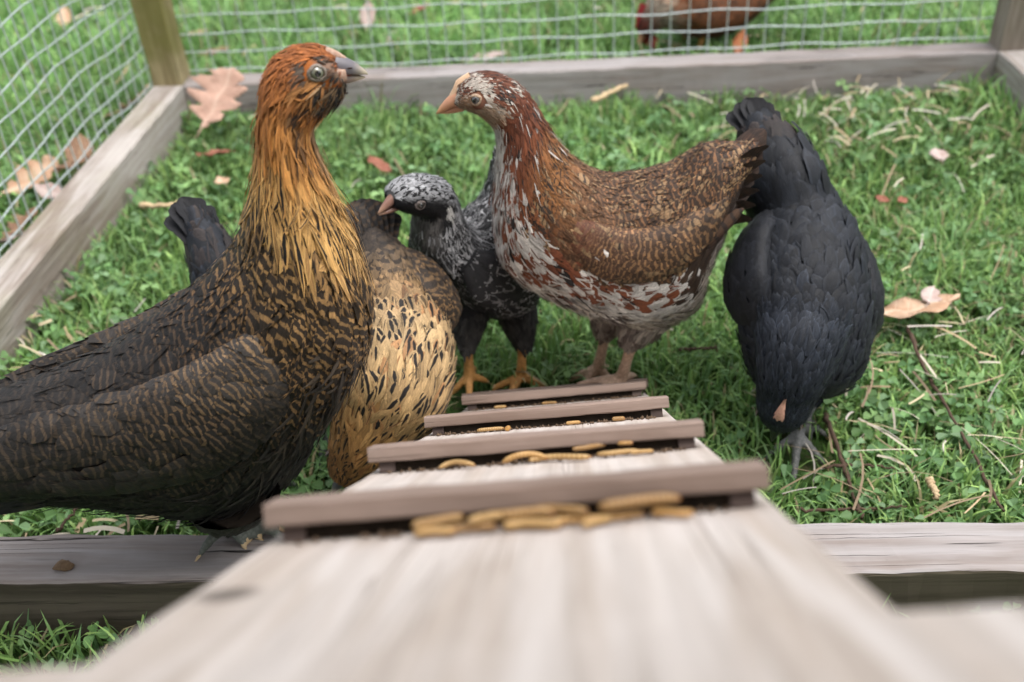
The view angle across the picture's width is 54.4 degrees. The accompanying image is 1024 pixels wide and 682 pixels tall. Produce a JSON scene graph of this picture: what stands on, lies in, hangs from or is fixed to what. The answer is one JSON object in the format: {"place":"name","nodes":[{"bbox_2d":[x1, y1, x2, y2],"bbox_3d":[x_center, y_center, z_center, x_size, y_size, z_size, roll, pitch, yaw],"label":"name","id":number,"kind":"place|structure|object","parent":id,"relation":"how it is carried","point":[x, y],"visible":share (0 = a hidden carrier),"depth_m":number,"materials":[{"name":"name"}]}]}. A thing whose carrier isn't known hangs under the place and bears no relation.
{"place":"outdoors","nodes":[
{"label":"outdoors","id":0,"kind":"place"},
{"bbox_2d":[0,0,1023,670],"bbox_3d":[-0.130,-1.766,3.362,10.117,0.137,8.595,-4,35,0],"label":"grass","id":1,"kind":"structure","parent":0,"point":[946,272],"depth_m":1.18,"materials":[{"name":"green plant"}]},
{"bbox_2d":[0,231,23,243],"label":"fallen leaf","id":2,"kind":"object","parent":1,"relation":"on","point":[4,241],"visible":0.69,"depth_m":1.06,"materials":[{"name":"plant"}]},
{"bbox_2d":[0,207,37,239],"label":"fallen leaf","id":3,"kind":"object","parent":1,"relation":"on","point":[13,227],"visible":0.69,"depth_m":1.10,"materials":[{"name":"brown plant"}]},
{"bbox_2d":[0,155,58,196],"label":"fallen leaf","id":4,"kind":"object","parent":1,"relation":"on","point":[24,180],"visible":0.78,"depth_m":1.19,"materials":[{"name":"brown plant"}]},
{"bbox_2d":[32,182,62,197],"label":"fallen leaf","id":5,"kind":"object","parent":1,"relation":"on","point":[42,190],"visible":0.49,"depth_m":1.16,"materials":[{"name":"plant"}]},
{"bbox_2d":[56,5,70,32],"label":"fallen leaf","id":6,"kind":"object","parent":1,"relation":"on","point":[65,12],"visible":0.76,"depth_m":1.73,"materials":[{"name":"beige plant"}]},
{"bbox_2d":[55,509,77,532],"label":"twig","id":7,"kind":"object","parent":1,"relation":"on","point":[58,529],"visible":0.72,"depth_m":0.71,"materials":[{"name":"brown wood"}]},
{"bbox_2d":[53,155,80,172],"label":"fallen leaf","id":8,"kind":"object","parent":1,"relation":"on","point":[59,168],"visible":0.53,"depth_m":1.22,"materials":[{"name":"brown plant"}]},
{"bbox_2d":[64,133,93,172],"bbox_3d":[-0.542,-0.235,1.246,0.037,0.010,0.074,-6,50,-13],"label":"fallen leaf","id":9,"kind":"object","parent":1,"relation":"on","point":[76,146],"visible":0.71,"depth_m":1.25,"materials":[{"name":"brown plant"}]},
{"bbox_2d":[101,96,140,121],"bbox_3d":[-0.536,-0.318,1.363,0.064,0.011,0.037,-34,19,-14],"label":"fallen leaf","id":10,"kind":"object","parent":1,"relation":"on","point":[123,107],"visible":0.68,"depth_m":1.36,"materials":[{"name":"plant"}]},
{"bbox_2d":[138,200,176,209],"bbox_3d":[-0.395,-0.154,1.124,0.054,0.009,0.015,-4,35,0],"label":"wood chip","id":11,"kind":"object","parent":1,"relation":"on","point":[144,205],"visible":0.66,"depth_m":1.12,"materials":[{"name":"beige wood"}]},
{"bbox_2d":[182,29,208,35],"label":"fallen leaf","id":12,"kind":"object","parent":1,"relation":"on","point":[199,31],"visible":0.54,"depth_m":1.64,"materials":[{"name":"beige plant"}]},
{"bbox_2d":[201,46,228,54],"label":"fallen leaf","id":13,"kind":"object","parent":1,"relation":"on","point":[221,47],"visible":0.73,"depth_m":1.55,"materials":[{"name":"beige plant"}]},
{"bbox_2d":[195,149,236,156],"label":"fallen leaf","id":14,"kind":"object","parent":1,"relation":"on","point":[213,152],"visible":1,"depth_m":1.23,"materials":[{"name":"brown plant"}]},
{"bbox_2d":[187,67,246,139],"bbox_3d":[-0.381,-0.304,1.267,0.092,0.016,0.106,20,79,20],"label":"fallen leaf","id":15,"kind":"object","parent":1,"relation":"on","point":[222,87],"visible":1,"depth_m":1.27,"materials":[{"name":"plant"}]},
{"bbox_2d":[214,176,229,185],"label":"fallen leaf","id":16,"kind":"object","parent":1,"relation":"on","point":[220,180],"visible":1,"depth_m":1.17,"materials":[{"name":"beige plant"}]},
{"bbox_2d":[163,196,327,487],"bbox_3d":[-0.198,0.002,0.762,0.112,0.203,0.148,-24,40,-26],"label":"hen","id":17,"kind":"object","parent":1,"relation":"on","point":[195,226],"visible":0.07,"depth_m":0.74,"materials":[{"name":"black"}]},
{"bbox_2d":[359,0,375,32],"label":"fallen leaf","id":18,"kind":"object","parent":1,"relation":"on","point":[364,19],"visible":0.88,"depth_m":1.64,"materials":[{"name":"beige plant"}]},
{"bbox_2d":[365,154,391,172],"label":"fallen leaf","id":19,"kind":"object","parent":1,"relation":"on","point":[380,164],"visible":1,"depth_m":1.18,"materials":[{"name":"red plant"}]},
{"bbox_2d":[325,198,462,492],"bbox_3d":[-0.086,0.015,0.742,0.102,0.194,0.164,1,35,6],"label":"hen","id":20,"kind":"object","parent":1,"relation":"on","point":[405,389],"visible":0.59,"depth_m":0.70,"materials":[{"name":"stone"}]},
{"bbox_2d":[407,2,429,14],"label":"fallen leaf","id":21,"kind":"object","parent":1,"relation":"on","point":[419,8],"visible":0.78,"depth_m":1.65,"materials":[{"name":"brown plant"}]},
{"bbox_2d":[377,147,544,394],"bbox_3d":[-0.021,-0.052,0.819,0.173,0.214,0.123,-28,42,-30],"label":"hen","id":22,"kind":"object","parent":1,"relation":"on","point":[451,239],"visible":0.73,"depth_m":0.77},
{"bbox_2d":[458,51,505,62],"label":"fallen leaf","id":23,"kind":"object","parent":1,"relation":"on","point":[492,54],"visible":0.58,"depth_m":1.47,"materials":[{"name":"beige plant"}]},
{"bbox_2d":[0,378,1023,681],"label":"ramp","id":24,"kind":"structure","parent":1,"relation":"on","point":[750,584],"depth_m":0.21,"materials":[{"name":"grey wood"}]},
{"bbox_2d":[413,526,455,537],"bbox_3d":[-0.022,0.053,0.279,0.012,0.003,0.004,-5,1,4],"label":"mealworm","id":25,"kind":"object","parent":24,"relation":"on","point":[430,531],"visible":1,"depth_m":0.28,"materials":[{"name":"beige food"}]},
{"bbox_2d":[412,513,463,528],"bbox_3d":[-0.021,0.051,0.283,0.014,0.003,0.010,-5,0,4],"label":"mealworm","id":26,"kind":"object","parent":24,"relation":"on","point":[447,519],"visible":1,"depth_m":0.28,"materials":[{"name":"beige food"}]},
{"bbox_2d":[439,459,475,468],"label":"mealworm","id":27,"kind":"object","parent":24,"relation":"on","point":[456,462],"visible":1,"depth_m":0.43,"materials":[{"name":"yellow food"}]},
{"bbox_2d":[451,522,496,533],"bbox_3d":[-0.012,0.052,0.280,0.015,0.003,0.004,-5,0,3],"label":"mealworm","id":28,"kind":"object","parent":24,"relation":"on","point":[473,527],"visible":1,"depth_m":0.28,"materials":[{"name":"beige food"}]},
{"bbox_2d":[467,512,502,522],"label":"mealworm","id":29,"kind":"object","parent":24,"relation":"on","point":[481,517],"visible":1,"depth_m":0.28,"materials":[{"name":"beige food"}]},
{"bbox_2d":[477,426,504,431],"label":"mealworm","id":30,"kind":"object","parent":24,"relation":"on","point":[489,429],"visible":1,"depth_m":0.59,"materials":[{"name":"yellow food"}]},
{"bbox_2d":[494,405,506,408],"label":"mealworm","id":31,"kind":"object","parent":24,"relation":"on","point":[500,406],"visible":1,"depth_m":0.79,"materials":[{"name":"yellow food"}]},
{"bbox_2d":[295,395,729,544],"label":"dirt crumbs","id":32,"kind":"object","parent":24,"relation":"on","point":[712,509],"visible":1,"depth_m":0.43,"materials":[{"name":"brown soil"}]},
{"bbox_2d":[486,507,555,520],"bbox_3d":[0.002,0.049,0.282,0.021,0.004,0.006,-4,0,4],"label":"mealworm","id":33,"kind":"object","parent":24,"relation":"on","point":[526,512],"visible":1,"depth_m":0.28,"materials":[{"name":"beige food"}]},
{"bbox_2d":[502,451,547,463],"bbox_3d":[0.005,0.049,0.425,0.020,0.005,0.004,-5,1,4],"label":"mealworm","id":34,"kind":"object","parent":24,"relation":"on","point":[510,458],"visible":1,"depth_m":0.42,"materials":[{"name":"yellow food"}]},
{"bbox_2d":[503,518,563,529],"bbox_3d":[0.006,0.051,0.278,0.017,0.003,0.007,-5,0,3],"label":"mealworm","id":35,"kind":"object","parent":24,"relation":"on","point":[534,523],"visible":1,"depth_m":0.28,"materials":[{"name":"beige food"}]},
{"bbox_2d":[542,401,556,404],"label":"mealworm","id":36,"kind":"object","parent":24,"relation":"on","point":[549,402],"visible":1,"depth_m":0.78,"materials":[{"name":"yellow food"}]},
{"bbox_2d":[528,454,591,461],"bbox_3d":[0.020,0.049,0.422,0.027,0.003,0.010,-5,1,4],"label":"mealworm","id":37,"kind":"object","parent":24,"relation":"on","point":[565,457],"visible":1,"depth_m":0.42,"materials":[{"name":"food"}]},
{"bbox_2d":[536,505,588,513],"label":"mealworm","id":38,"kind":"object","parent":24,"relation":"on","point":[566,509],"visible":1,"depth_m":0.28,"materials":[{"name":"beige food"}]},
{"bbox_2d":[566,420,580,424],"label":"mealworm","id":39,"kind":"object","parent":24,"relation":"on","point":[573,422],"visible":1,"depth_m":0.59,"materials":[{"name":"yellow food"}]},
{"bbox_2d":[552,515,601,524],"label":"mealworm","id":40,"kind":"object","parent":24,"relation":"on","point":[573,519],"visible":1,"depth_m":0.28,"materials":[{"name":"beige food"}]},
{"bbox_2d":[572,443,605,450],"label":"mealworm","id":41,"kind":"object","parent":24,"relation":"on","point":[587,447],"visible":1,"depth_m":0.42,"materials":[{"name":"yellow food"}]},
{"bbox_2d":[582,515,611,527],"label":"mealworm","id":42,"kind":"object","parent":24,"relation":"on","point":[595,521],"visible":1,"depth_m":0.27,"materials":[{"name":"beige food"}]},
{"bbox_2d":[596,448,638,456],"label":"mealworm","id":43,"kind":"object","parent":24,"relation":"on","point":[614,452],"visible":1,"depth_m":0.42,"materials":[{"name":"yellow food"}]},
{"bbox_2d":[612,416,624,421],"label":"mealworm","id":44,"kind":"object","parent":24,"relation":"on","point":[619,418],"visible":1,"depth_m":0.58,"materials":[{"name":"yellow food"}]},
{"bbox_2d":[601,510,644,520],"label":"mealworm","id":45,"kind":"object","parent":24,"relation":"on","point":[627,515],"visible":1,"depth_m":0.28,"materials":[{"name":"beige food"}]},
{"bbox_2d":[617,441,632,445],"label":"mealworm","id":46,"kind":"object","parent":24,"relation":"on","point":[621,443],"visible":1,"depth_m":0.43,"materials":[{"name":"yellow food"}]},
{"bbox_2d":[598,493,680,511],"bbox_3d":[0.036,0.045,0.279,0.024,0.004,0.007,-5,0,3],"label":"mealworm","id":47,"kind":"object","parent":24,"relation":"on","point":[637,501],"visible":1,"depth_m":0.28,"materials":[{"name":"yellow food"}]},
{"bbox_2d":[630,449,652,454],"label":"mealworm","id":48,"kind":"object","parent":24,"relation":"on","point":[641,451],"visible":1,"depth_m":0.42,"materials":[{"name":"yellow food"}]},
{"bbox_2d":[651,508,694,517],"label":"mealworm","id":49,"kind":"object","parent":24,"relation":"on","point":[672,513],"visible":1,"depth_m":0.28,"materials":[{"name":"beige food"}]},
{"bbox_2d":[0,0,1023,640],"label":"chicken run","id":50,"kind":"object","parent":1,"relation":"on","point":[120,582],"visible":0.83,"depth_m":1.13,"materials":[{"name":"grey wood"}]},
{"bbox_2d":[52,559,74,571],"bbox_3d":[-0.290,0.145,0.645,0.013,0.006,0.009,-4,35,0],"label":"dropping","id":51,"kind":"object","parent":50,"relation":"on","point":[64,565],"visible":1,"depth_m":0.64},
{"bbox_2d":[0,42,376,560],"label":"hen","id":52,"kind":"object","parent":50,"relation":"on","point":[210,401],"visible":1,"depth_m":0.54,"materials":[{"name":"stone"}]},
{"bbox_2d":[0,0,1023,667],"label":"clover","id":53,"kind":"object","parent":1,"relation":"on","point":[922,412],"visible":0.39,"depth_m":0.99,"materials":[{"name":"green plant"}]},
{"bbox_2d":[799,505,906,513],"bbox_3d":[0.238,0.116,0.694,0.074,0.005,0.009,-4,35,0],"label":"twig","id":54,"kind":"object","parent":53,"relation":"on","point":[801,508],"visible":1,"depth_m":0.69,"materials":[{"name":"brown wood"}]},
{"bbox_2d":[0,0,1023,536],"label":"straw","id":55,"kind":"object","parent":1,"relation":"on","point":[120,530],"visible":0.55,"depth_m":0.84,"materials":[{"name":"beige plant"}]},
{"bbox_2d":[436,69,768,383],"bbox_3d":[0.071,-0.070,0.767,0.237,0.294,0.117,-3,35,1],"label":"hen","id":56,"kind":"object","parent":1,"relation":"on","point":[628,257],"visible":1,"depth_m":0.71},
{"bbox_2d":[590,84,627,102],"bbox_3d":[0.130,-0.329,1.320,0.074,0.010,0.010,-31,43,-33],"label":"wood chip","id":57,"kind":"object","parent":1,"relation":"on","point":[595,99],"visible":1,"depth_m":1.31,"materials":[{"name":"beige wood"}]},
{"bbox_2d":[678,346,717,351],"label":"twig","id":58,"kind":"object","parent":1,"relation":"on","point":[695,348],"visible":1,"depth_m":0.86,"materials":[{"name":"brown wood"}]},
{"bbox_2d":[634,0,773,54],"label":"hen","id":59,"kind":"object","parent":1,"relation":"on","point":[700,19],"visible":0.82,"depth_m":1.42,"materials":[{"name":"brown"}]},
{"bbox_2d":[731,29,747,52],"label":"fallen leaf","id":60,"kind":"object","parent":1,"relation":"on","point":[739,37],"visible":0.64,"depth_m":1.43,"materials":[{"name":"brown plant"}]},
{"bbox_2d":[722,97,884,478],"bbox_3d":[0.220,-0.038,0.764,0.125,0.230,0.234,-4,35,-1],"label":"hen","id":61,"kind":"object","parent":1,"relation":"on","point":[803,293],"visible":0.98,"depth_m":0.71,"materials":[{"name":"black"}]},
{"bbox_2d":[823,412,864,519],"bbox_3d":[0.242,0.089,0.732,0.006,0.007,0.117,-1,35,4],"label":"twig","id":62,"kind":"object","parent":1,"relation":"on","point":[826,420],"visible":1,"depth_m":0.73,"materials":[{"name":"brown wood"}]},
{"bbox_2d":[822,463,901,470],"bbox_3d":[0.255,0.092,0.726,0.057,0.005,0.010,-4,35,0],"label":"twig","id":63,"kind":"object","parent":1,"relation":"on","point":[850,464],"visible":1,"depth_m":0.73,"materials":[{"name":"brown wood"}]},
{"bbox_2d":[875,195,890,201],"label":"fallen leaf","id":64,"kind":"object","parent":1,"relation":"on","point":[881,198],"visible":1,"depth_m":1.04,"materials":[{"name":"plant"}]},
{"bbox_2d":[898,196,907,202],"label":"fallen leaf","id":65,"kind":"object","parent":1,"relation":"on","point":[901,199],"visible":1,"depth_m":1.04,"materials":[{"name":"plant"}]},
{"bbox_2d":[884,293,959,318],"bbox_3d":[0.348,-0.029,0.872,0.094,0.008,0.044,-12,20,-4],"label":"fallen leaf","id":66,"kind":"object","parent":1,"relation":"on","point":[903,307],"visible":0.74,"depth_m":0.87,"materials":[{"name":"brown plant"}]},
{"bbox_2d":[921,285,941,306],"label":"fallen leaf","id":67,"kind":"object","parent":66,"relation":"on","point":[929,294],"visible":1,"depth_m":0.88,"materials":[{"name":"plant"}]},
{"bbox_2d":[925,476,939,500],"bbox_3d":[0.294,0.102,0.694,0.007,0.008,0.023,-4,35,0],"label":"wood chip","id":68,"kind":"object","parent":1,"relation":"on","point":[930,482],"visible":1,"depth_m":0.69,"materials":[{"name":"beige wood"}]},
{"bbox_2d":[929,147,948,160],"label":"fallen leaf","id":69,"kind":"object","parent":1,"relation":"on","point":[939,154],"visible":1,"depth_m":1.12,"materials":[{"name":"plant"}]},
{"bbox_2d":[906,327,1005,511],"bbox_3d":[0.339,0.052,0.775,0.007,0.007,0.224,-2,35,3],"label":"twig","id":70,"kind":"object","parent":1,"relation":"on","point":[930,379],"visible":1,"depth_m":0.78,"materials":[{"name":"brown wood"}]}
]}

